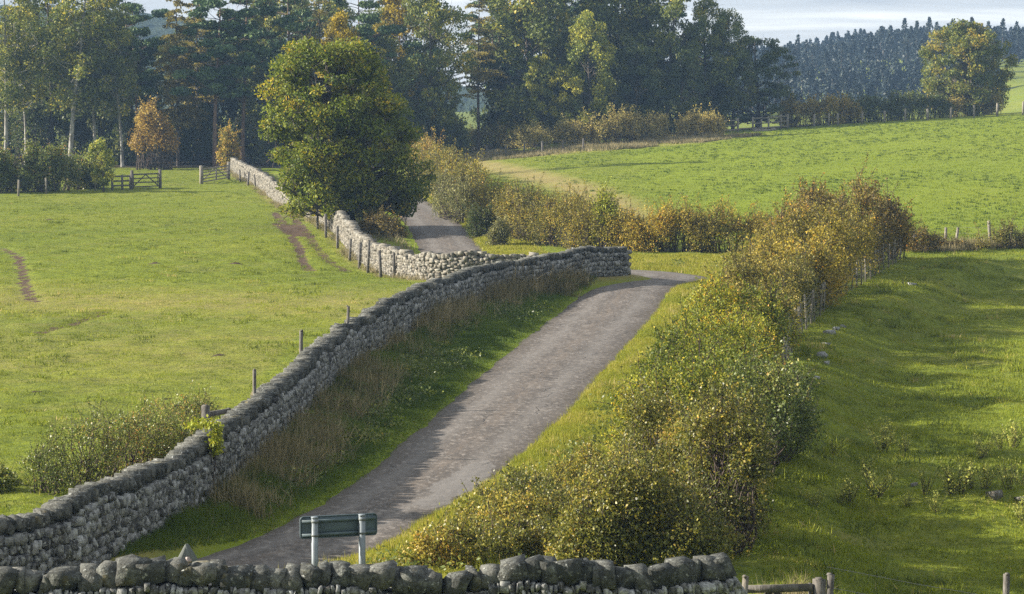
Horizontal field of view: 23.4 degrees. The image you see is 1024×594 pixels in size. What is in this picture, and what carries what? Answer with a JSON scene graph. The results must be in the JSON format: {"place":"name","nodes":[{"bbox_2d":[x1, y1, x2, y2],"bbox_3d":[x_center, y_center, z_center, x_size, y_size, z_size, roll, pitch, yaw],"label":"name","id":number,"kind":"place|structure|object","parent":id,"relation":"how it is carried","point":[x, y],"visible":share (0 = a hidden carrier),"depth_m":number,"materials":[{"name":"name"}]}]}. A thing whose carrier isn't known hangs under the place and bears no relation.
{"place":"outdoors","nodes":[
{"label":"outdoors","id":0,"kind":"place"},
{"bbox_2d":[0,4,499,112],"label":"hill","id":1,"kind":"structure","parent":0,"point":[155,26],"depth_m":793.36,"materials":[{"name":"grey"}]},
{"bbox_2d":[198,156,706,584],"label":"road","id":2,"kind":"structure","parent":0,"point":[497,414],"depth_m":60.78,"materials":[{"name":"grey asphalt"}]},
{"bbox_2d":[0,59,1023,593],"bbox_3d":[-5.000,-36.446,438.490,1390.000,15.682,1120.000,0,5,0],"label":"ground","id":3,"kind":"structure","parent":0,"point":[26,287],"depth_m":96.20,"materials":[{"name":"green plant"}]},
{"bbox_2d":[0,449,26,492],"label":"bramble bush","id":4,"kind":"object","parent":3,"relation":"on","point":[6,475],"visible":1,"depth_m":49.47,"materials":[{"name":"green plant"}]},
{"bbox_2d":[0,136,29,193],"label":"shrub","id":5,"kind":"object","parent":3,"relation":"on","point":[9,178],"visible":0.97,"depth_m":183.94,"materials":[{"name":"green plant"}]},
{"bbox_2d":[0,0,49,152],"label":"birch tree","id":6,"kind":"object","parent":3,"relation":"on","point":[8,91],"visible":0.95,"depth_m":236.76,"materials":[{"name":"green plant"}]},
{"bbox_2d":[0,13,55,161],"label":"ash tree","id":7,"kind":"object","parent":3,"relation":"on","point":[2,119],"visible":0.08,"depth_m":253.38,"materials":[{"name":"green plant"}]},
{"bbox_2d":[0,0,56,153],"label":"birch tree","id":8,"kind":"object","parent":3,"relation":"on","point":[37,88],"visible":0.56,"depth_m":238.93,"materials":[{"name":"green plant"}]},
{"bbox_2d":[8,95,54,163],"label":"shrub","id":9,"kind":"object","parent":3,"relation":"on","point":[33,121],"visible":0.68,"depth_m":246.10,"materials":[{"name":"green plant"}]},
{"bbox_2d":[15,126,84,192],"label":"shrub","id":10,"kind":"object","parent":3,"relation":"on","point":[39,167],"visible":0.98,"depth_m":184.56,"materials":[{"name":"green plant"}]},
{"bbox_2d":[20,0,86,147],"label":"ash tree","id":11,"kind":"object","parent":3,"relation":"on","point":[54,106],"visible":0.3,"depth_m":245.29,"materials":[{"name":"green plant"}]},
{"bbox_2d":[32,0,133,155],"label":"birch tree","id":12,"kind":"object","parent":3,"relation":"on","point":[93,90],"visible":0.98,"depth_m":236.18,"materials":[{"name":"green plant"}]},
{"bbox_2d":[62,140,115,189],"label":"shrub","id":13,"kind":"object","parent":3,"relation":"on","point":[85,166],"visible":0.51,"depth_m":188.33,"materials":[{"name":"green plant"}]},
{"bbox_2d":[55,0,126,152],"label":"birch tree","id":14,"kind":"object","parent":3,"relation":"on","point":[107,27],"visible":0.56,"depth_m":236.80,"materials":[{"name":"green plant"}]},
{"bbox_2d":[85,137,117,191],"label":"sapling","id":15,"kind":"object","parent":3,"relation":"on","point":[103,178],"visible":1,"depth_m":184.22,"materials":[{"name":"green plant"}]},
{"bbox_2d":[56,28,153,164],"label":"leafy tree","id":16,"kind":"object","parent":3,"relation":"on","point":[100,120],"visible":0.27,"depth_m":244.73,"materials":[{"name":"green plant"}]},
{"bbox_2d":[83,0,142,166],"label":"birch tree","id":17,"kind":"object","parent":3,"relation":"on","point":[115,64],"visible":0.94,"depth_m":237.48,"materials":[{"name":"green plant"}]},
{"bbox_2d":[10,380,223,495],"bbox_3d":[-7.955,2.787,52.774,2.263,1.882,8.923,1,5,14],"label":"bramble bush","id":18,"kind":"object","parent":3,"relation":"on","point":[160,439],"visible":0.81,"depth_m":50.75,"materials":[{"name":"green plant"}]},
{"bbox_2d":[105,108,154,165],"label":"shrub","id":19,"kind":"object","parent":3,"relation":"on","point":[125,123],"visible":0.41,"depth_m":242.58,"materials":[{"name":"green plant"}]},
{"bbox_2d":[97,0,169,156],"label":"pine tree","id":20,"kind":"object","parent":3,"relation":"on","point":[157,13],"visible":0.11,"depth_m":266.07,"materials":[{"name":"green plant"}]},
{"bbox_2d":[112,3,165,162],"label":"pine tree","id":21,"kind":"object","parent":3,"relation":"on","point":[148,82],"visible":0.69,"depth_m":241.89,"materials":[{"name":"green plant"}]},
{"bbox_2d":[127,95,182,169],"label":"shrub","id":22,"kind":"object","parent":3,"relation":"on","point":[162,133],"visible":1,"depth_m":230.19,"materials":[{"name":"orange plant"}]},
{"bbox_2d":[144,39,207,160],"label":"ash tree","id":23,"kind":"object","parent":3,"relation":"on","point":[160,92],"visible":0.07,"depth_m":257.59,"materials":[{"name":"green plant"}]},
{"bbox_2d":[151,0,208,165],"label":"larch tree","id":24,"kind":"object","parent":3,"relation":"on","point":[176,120],"visible":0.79,"depth_m":240.46,"materials":[{"name":"green plant"}]},
{"bbox_2d":[174,93,212,163],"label":"shrub","id":25,"kind":"object","parent":3,"relation":"on","point":[194,149],"visible":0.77,"depth_m":245.98,"materials":[{"name":"green plant"}]},
{"bbox_2d":[164,3,230,162],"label":"larch tree","id":26,"kind":"object","parent":3,"relation":"on","point":[193,43],"visible":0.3,"depth_m":248.66,"materials":[{"name":"green plant"}]},
{"bbox_2d":[168,0,263,166],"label":"pine tree","id":27,"kind":"object","parent":3,"relation":"on","point":[209,81],"visible":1,"depth_m":238.15,"materials":[{"name":"green plant"}]},
{"bbox_2d":[193,54,241,159],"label":"ash tree","id":28,"kind":"object","parent":3,"relation":"on","point":[233,102],"visible":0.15,"depth_m":260.66,"materials":[{"name":"green plant"}]},
{"bbox_2d":[215,119,243,170],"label":"shrub","id":29,"kind":"object","parent":3,"relation":"on","point":[229,142],"visible":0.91,"depth_m":227.84,"materials":[{"name":"orange plant"}]},
{"bbox_2d":[198,0,280,162],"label":"pine tree","id":30,"kind":"object","parent":3,"relation":"on","point":[243,90],"visible":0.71,"depth_m":240.46,"materials":[{"name":"green plant"}]},
{"bbox_2d":[217,107,261,162],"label":"shrub","id":31,"kind":"object","parent":3,"relation":"on","point":[249,148],"visible":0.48,"depth_m":250.24,"materials":[{"name":"green plant"}]},
{"bbox_2d":[241,0,292,163],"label":"ash tree","id":32,"kind":"object","parent":3,"relation":"on","point":[270,25],"visible":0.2,"depth_m":247.97,"materials":[{"name":"green plant"}]},
{"bbox_2d":[249,95,292,165],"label":"shrub","id":33,"kind":"object","parent":3,"relation":"on","point":[262,151],"visible":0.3,"depth_m":243.34,"materials":[{"name":"green plant"}]},
{"bbox_2d":[237,0,322,138],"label":"ash tree","id":34,"kind":"object","parent":3,"relation":"on","point":[248,109],"visible":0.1,"depth_m":258.87,"materials":[{"name":"green plant"}]},
{"bbox_2d":[253,0,324,125],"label":"pine tree","id":35,"kind":"object","parent":3,"relation":"on","point":[288,23],"visible":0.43,"depth_m":243.37,"materials":[{"name":"green plant"}]},
{"bbox_2d":[215,166,394,277],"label":"wire fence","id":36,"kind":"object","parent":3,"relation":"on","point":[350,247],"visible":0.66,"depth_m":118.56,"materials":[{"name":"brown wood"}]},
{"bbox_2d":[0,245,632,575],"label":"roadside wall","id":37,"kind":"structure","parent":3,"relation":"on","point":[102,520],"depth_m":48.06,"materials":[{"name":"stone"}]},
{"bbox_2d":[183,414,225,488],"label":"ivy","id":38,"kind":"object","parent":37,"relation":"attached to","point":[215,440],"visible":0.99,"depth_m":46.80,"materials":[{"name":"green plant"}]},
{"bbox_2d":[292,0,363,87],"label":"ash tree","id":39,"kind":"object","parent":3,"relation":"on","point":[332,10],"visible":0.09,"depth_m":270.01,"materials":[{"name":"green plant"}]},
{"bbox_2d":[315,8,360,87],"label":"yellow tree","id":40,"kind":"object","parent":3,"relation":"on","point":[339,22],"visible":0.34,"depth_m":203.39,"materials":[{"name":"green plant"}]},
{"bbox_2d":[300,513,376,566],"bbox_3d":[-2.742,4.320,39.454,1.260,1.705,0.159,-2,5,-17],"label":"road sign","id":41,"kind":"object","parent":3,"relation":"on","point":[315,528],"visible":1,"depth_m":39.43,"materials":[{"name":"green metal"}]},
{"bbox_2d":[254,30,437,224],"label":"sycamore tree","id":42,"kind":"object","parent":3,"relation":"on","point":[329,158],"visible":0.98,"depth_m":135.26,"materials":[{"name":"green plant"}]},
{"bbox_2d":[111,276,596,557],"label":"verge grass","id":43,"kind":"structure","parent":3,"relation":"on","point":[184,525],"depth_m":58.84,"materials":[{"name":"green plant"}]},
{"bbox_2d":[332,0,405,136],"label":"pine tree","id":44,"kind":"object","parent":3,"relation":"on","point":[365,29],"visible":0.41,"depth_m":241.76,"materials":[{"name":"green plant"}]},
{"bbox_2d":[0,552,747,593],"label":"dry stone wall","id":45,"kind":"structure","parent":3,"relation":"on","point":[715,573],"depth_m":33.18,"materials":[{"name":"grey stone"}]},
{"bbox_2d":[355,200,410,237],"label":"shrub","id":46,"kind":"object","parent":3,"relation":"on","point":[383,224],"visible":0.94,"depth_m":132.79,"materials":[{"name":"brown plant"}]},
{"bbox_2d":[230,158,538,279],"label":"field wall","id":47,"kind":"structure","parent":3,"relation":"on","point":[429,264],"depth_m":108.96,"materials":[{"name":"stone"}]},
{"bbox_2d":[373,35,414,164],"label":"leafy tree","id":48,"kind":"object","parent":3,"relation":"on","point":[399,80],"visible":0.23,"depth_m":243.02,"materials":[{"name":"green plant"}]},
{"bbox_2d":[369,0,427,96],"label":"yellow tree","id":49,"kind":"object","parent":3,"relation":"on","point":[391,8],"visible":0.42,"depth_m":247.92,"materials":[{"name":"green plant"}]},
{"bbox_2d":[369,0,441,104],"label":"pine tree","id":50,"kind":"object","parent":3,"relation":"on","point":[415,45],"visible":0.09,"depth_m":257.56,"materials":[{"name":"green plant"}]},
{"bbox_2d":[394,91,436,147],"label":"shrub","id":51,"kind":"object","parent":3,"relation":"on","point":[418,107],"visible":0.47,"depth_m":242.77,"materials":[{"name":"green plant"}]},
{"bbox_2d":[394,0,478,140],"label":"ash tree","id":52,"kind":"object","parent":3,"relation":"on","point":[437,63],"visible":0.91,"depth_m":244.19,"materials":[{"name":"green plant"}]},
{"bbox_2d":[405,126,493,217],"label":"hedge","id":53,"kind":"object","parent":3,"relation":"on","point":[441,158],"visible":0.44,"depth_m":156.45,"materials":[{"name":"green plant"}]},
{"bbox_2d":[426,163,475,223],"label":"shrub","id":54,"kind":"object","parent":3,"relation":"on","point":[448,205],"visible":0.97,"depth_m":144.40,"materials":[{"name":"green plant"}]},
{"bbox_2d":[426,100,475,154],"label":"shrub","id":55,"kind":"object","parent":3,"relation":"on","point":[458,132],"visible":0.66,"depth_m":245.89,"materials":[{"name":"green plant"}]},
{"bbox_2d":[447,0,507,150],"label":"larch tree","id":56,"kind":"object","parent":3,"relation":"on","point":[481,78],"visible":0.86,"depth_m":260.62,"materials":[{"name":"green plant"}]},
{"bbox_2d":[461,201,496,238],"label":"shrub","id":57,"kind":"object","parent":3,"relation":"on","point":[480,223],"visible":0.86,"depth_m":132.08,"materials":[{"name":"green plant"}]},
{"bbox_2d":[395,499,569,568],"bbox_3d":[-0.352,4.007,42.607,3.846,1.190,1.925,-3,6,-30],"label":"bramble bush","id":58,"kind":"object","parent":3,"relation":"on","point":[511,533],"visible":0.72,"depth_m":42.15,"materials":[{"name":"green plant"}]},
{"bbox_2d":[262,258,731,573],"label":"weeds","id":59,"kind":"object","parent":3,"relation":"on","point":[424,365],"visible":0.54,"depth_m":59.88,"materials":[{"name":"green plant"}]},
{"bbox_2d":[480,13,515,143],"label":"spruce tree","id":60,"kind":"object","parent":3,"relation":"on","point":[495,111],"visible":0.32,"depth_m":266.55,"materials":[{"name":"green plant"}]},
{"bbox_2d":[483,209,512,245],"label":"shrub","id":61,"kind":"object","parent":3,"relation":"on","point":[498,233],"visible":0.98,"depth_m":126.04,"materials":[{"name":"green plant"}]},
{"bbox_2d":[453,118,554,150],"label":"hedge","id":62,"kind":"object","parent":3,"relation":"on","point":[522,133],"visible":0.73,"depth_m":257.88,"materials":[{"name":"green plant"}]},
{"bbox_2d":[161,131,849,593],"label":"dry grass","id":63,"kind":"structure","parent":3,"relation":"on","point":[281,449],"depth_m":65.57,"materials":[{"name":"plant"}]},
{"bbox_2d":[278,179,748,577],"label":"sunny verge grass","id":64,"kind":"structure","parent":3,"relation":"on","point":[562,428],"depth_m":64.52,"materials":[{"name":"green plant"}]},
{"bbox_2d":[465,0,587,149],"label":"ash tree","id":65,"kind":"object","parent":3,"relation":"on","point":[516,19],"visible":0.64,"depth_m":260.49,"materials":[{"name":"green plant"}]},
{"bbox_2d":[472,168,599,248],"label":"hedge","id":66,"kind":"object","parent":3,"relation":"on","point":[524,221],"visible":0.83,"depth_m":126.35,"materials":[{"name":"green plant"}]},
{"bbox_2d":[447,433,627,531],"bbox_3d":[1.202,3.533,47.449,2.991,1.329,7.950,2,5,21],"label":"bramble bush","id":67,"kind":"object","parent":3,"relation":"on","point":[517,485],"visible":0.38,"depth_m":45.59,"materials":[{"name":"green plant"}]},
{"bbox_2d":[524,54,560,144],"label":"leafy tree","id":68,"kind":"object","parent":3,"relation":"on","point":[541,104],"visible":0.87,"depth_m":258.36,"materials":[{"name":"green plant"}]},
{"bbox_2d":[524,0,623,124],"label":"ash tree","id":69,"kind":"object","parent":3,"relation":"on","point":[551,46],"visible":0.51,"depth_m":261.51,"materials":[{"name":"green plant"}]},
{"bbox_2d":[554,9,618,138],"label":"ash tree","id":70,"kind":"object","parent":3,"relation":"on","point":[603,87],"visible":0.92,"depth_m":257.04,"materials":[{"name":"green plant"}]},
{"bbox_2d":[589,176,624,246],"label":"shrub","id":71,"kind":"object","parent":3,"relation":"on","point":[601,206],"visible":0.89,"depth_m":120.87,"materials":[{"name":"green plant"}]},
{"bbox_2d":[545,102,672,147],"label":"hedge","id":72,"kind":"object","parent":3,"relation":"on","point":[632,124],"visible":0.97,"depth_m":240.02,"materials":[{"name":"green plant"}]},
{"bbox_2d":[566,0,669,138],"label":"leafy tree","id":73,"kind":"object","parent":3,"relation":"on","point":[604,12],"visible":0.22,"depth_m":263.75,"materials":[{"name":"green plant"}]},
{"bbox_2d":[611,40,665,136],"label":"leafy tree","id":74,"kind":"object","parent":3,"relation":"on","point":[628,72],"visible":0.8,"depth_m":258.41,"materials":[{"name":"green plant"}]},
{"bbox_2d":[541,420,742,566],"bbox_3d":[2.175,3.337,41.238,3.381,2.772,2.491,0,5,0],"label":"bramble bush","id":75,"kind":"object","parent":3,"relation":"on","point":[660,524],"visible":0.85,"depth_m":40.75,"materials":[{"name":"green plant"}]},
{"bbox_2d":[601,0,690,115],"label":"ash tree","id":76,"kind":"object","parent":3,"relation":"on","point":[646,41],"visible":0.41,"depth_m":263.04,"materials":[{"name":"green plant"}]},
{"bbox_2d":[558,192,780,253],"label":"hedge","id":77,"kind":"object","parent":3,"relation":"on","point":[687,222],"visible":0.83,"depth_m":119.02,"materials":[{"name":"brown plant"}]},
{"bbox_2d":[643,0,708,134],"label":"ash tree","id":78,"kind":"object","parent":3,"relation":"on","point":[666,19],"visible":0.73,"depth_m":262.13,"materials":[{"name":"green plant"}]},
{"bbox_2d":[651,42,704,134],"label":"leafy tree","id":79,"kind":"object","parent":3,"relation":"on","point":[685,57],"visible":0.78,"depth_m":259.26,"materials":[{"name":"green plant"}]},
{"bbox_2d":[600,361,772,532],"bbox_3d":[3.347,2.677,47.206,3.010,3.061,6.761,1,5,15],"label":"bramble bush","id":80,"kind":"object","parent":3,"relation":"on","point":[650,440],"visible":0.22,"depth_m":45.98,"materials":[{"name":"green plant"}]},
{"bbox_2d":[593,293,784,461],"bbox_3d":[4.409,1.682,57.222,3.541,3.373,13.471,1,5,11],"label":"hawthorn bush","id":81,"kind":"object","parent":3,"relation":"on","point":[681,364],"visible":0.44,"depth_m":56.21,"materials":[{"name":"green plant"}]},
{"bbox_2d":[673,102,729,135],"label":"hedge","id":82,"kind":"object","parent":3,"relation":"on","point":[706,123],"visible":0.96,"depth_m":249.19,"materials":[{"name":"green plant"}]},
{"bbox_2d":[670,0,738,127],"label":"leafy tree","id":83,"kind":"object","parent":3,"relation":"on","point":[711,44],"visible":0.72,"depth_m":265.15,"materials":[{"name":"green plant"}]},
{"bbox_2d":[669,370,782,556],"bbox_3d":[3.757,2.898,43.643,2.155,3.249,3.456,0,5,0],"label":"hawthorn bush","id":84,"kind":"object","parent":3,"relation":"on","point":[749,465],"visible":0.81,"depth_m":43.07,"materials":[{"name":"green plant"}]},
{"bbox_2d":[650,260,807,375],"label":"hawthorn bush","id":85,"kind":"object","parent":3,"relation":"on","point":[774,326],"visible":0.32,"depth_m":68.60,"materials":[{"name":"green plant"}]},
{"bbox_2d":[706,7,759,129],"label":"leafy tree","id":86,"kind":"object","parent":3,"relation":"on","point":[736,27],"visible":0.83,"depth_m":265.84,"materials":[{"name":"green plant"}]},
{"bbox_2d":[473,113,1023,255],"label":"hill pasture grass","id":87,"kind":"structure","parent":3,"relation":"on","point":[844,155],"depth_m":194.34,"materials":[{"name":"green plant"}]},
{"bbox_2d":[707,34,801,127],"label":"hawthorn tree","id":88,"kind":"object","parent":3,"relation":"on","point":[771,57],"visible":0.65,"depth_m":267.12,"materials":[{"name":"green plant"}]},
{"bbox_2d":[695,233,826,340],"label":"hawthorn bush","id":89,"kind":"object","parent":3,"relation":"on","point":[799,281],"visible":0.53,"depth_m":79.81,"materials":[{"name":"green plant"}]},
{"bbox_2d":[710,337,827,483],"bbox_3d":[5.525,2.190,53.389,2.416,3.022,8.143,1,5,11],"label":"hawthorn bush","id":90,"kind":"object","parent":3,"relation":"on","point":[790,421],"visible":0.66,"depth_m":51.42,"materials":[{"name":"green plant"}]},
{"bbox_2d":[748,577,825,593],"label":"field gate","id":91,"kind":"structure","parent":3,"relation":"on","point":[817,585],"depth_m":36.24,"materials":[{"name":"grey wood"}]},
{"bbox_2d":[737,176,886,312],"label":"hawthorn bush","id":92,"kind":"object","parent":3,"relation":"on","point":[838,246],"visible":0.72,"depth_m":93.26,"materials":[{"name":"brown plant"}]},
{"bbox_2d":[777,89,865,127],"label":"hedge","id":93,"kind":"object","parent":3,"relation":"on","point":[819,109],"visible":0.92,"depth_m":266.96,"materials":[{"name":"green plant"}]},
{"bbox_2d":[760,153,922,268],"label":"hawthorn bush","id":94,"kind":"object","parent":3,"relation":"on","point":[897,226],"visible":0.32,"depth_m":109.32,"materials":[{"name":"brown plant"}]},
{"bbox_2d":[781,237,904,371],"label":"netting fence","id":95,"kind":"object","parent":3,"relation":"on","point":[863,276],"visible":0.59,"depth_m":87.69,"materials":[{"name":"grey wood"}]},
{"bbox_2d":[696,16,1023,117],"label":"forest","id":96,"kind":"object","parent":3,"relation":"on","point":[831,57],"visible":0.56,"depth_m":545.07,"materials":[{"name":"green plant"}]},
{"bbox_2d":[739,245,1023,593],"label":"meadow grass","id":97,"kind":"structure","parent":3,"relation":"on","point":[887,463],"depth_m":61.76,"materials":[{"name":"green plant"}]},
{"bbox_2d":[859,455,903,497],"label":"weed plant","id":98,"kind":"object","parent":3,"relation":"on","point":[872,484],"visible":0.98,"depth_m":50.88,"materials":[{"name":"green plant"}]},
{"bbox_2d":[838,84,957,123],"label":"hedge","id":99,"kind":"object","parent":3,"relation":"on","point":[891,107],"visible":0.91,"depth_m":269.79,"materials":[{"name":"green plant"}]},
{"bbox_2d":[826,567,1009,593],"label":"wire fence","id":100,"kind":"object","parent":3,"relation":"on","point":[830,588],"visible":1,"depth_m":36.85,"materials":[{"name":"grey wood"}]},
{"bbox_2d":[906,213,969,252],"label":"scrub","id":101,"kind":"object","parent":3,"relation":"on","point":[928,241],"visible":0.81,"depth_m":118.96,"materials":[{"name":"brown plant"}]},
{"bbox_2d":[886,234,1023,251],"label":"rough grass","id":102,"kind":"structure","parent":3,"relation":"on","point":[951,248],"depth_m":120.22,"materials":[{"name":"green plant"}]},
{"bbox_2d":[933,452,977,494],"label":"weed plant","id":103,"kind":"object","parent":3,"relation":"on","point":[965,481],"visible":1,"depth_m":50.44,"materials":[{"name":"green plant"}]},
{"bbox_2d":[918,18,1019,115],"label":"lone tree","id":104,"kind":"object","parent":3,"relation":"on","point":[974,74],"visible":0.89,"depth_m":273.07,"materials":[{"name":"green plant"}]},
{"bbox_2d":[946,88,1004,116],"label":"hedge","id":105,"kind":"object","parent":3,"relation":"on","point":[957,102],"visible":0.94,"depth_m":271.85,"materials":[{"name":"green plant"}]},
{"bbox_2d":[971,211,1023,250],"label":"scrub","id":106,"kind":"object","parent":3,"relation":"on","point":[1004,235],"visible":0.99,"depth_m":120.59,"materials":[{"name":"green plant"}]},
{"bbox_2d":[0,0,1023,88],"label":"sky","id":107,"kind":"structure","parent":0,"point":[782,20],"materials":[{"name":"white"}]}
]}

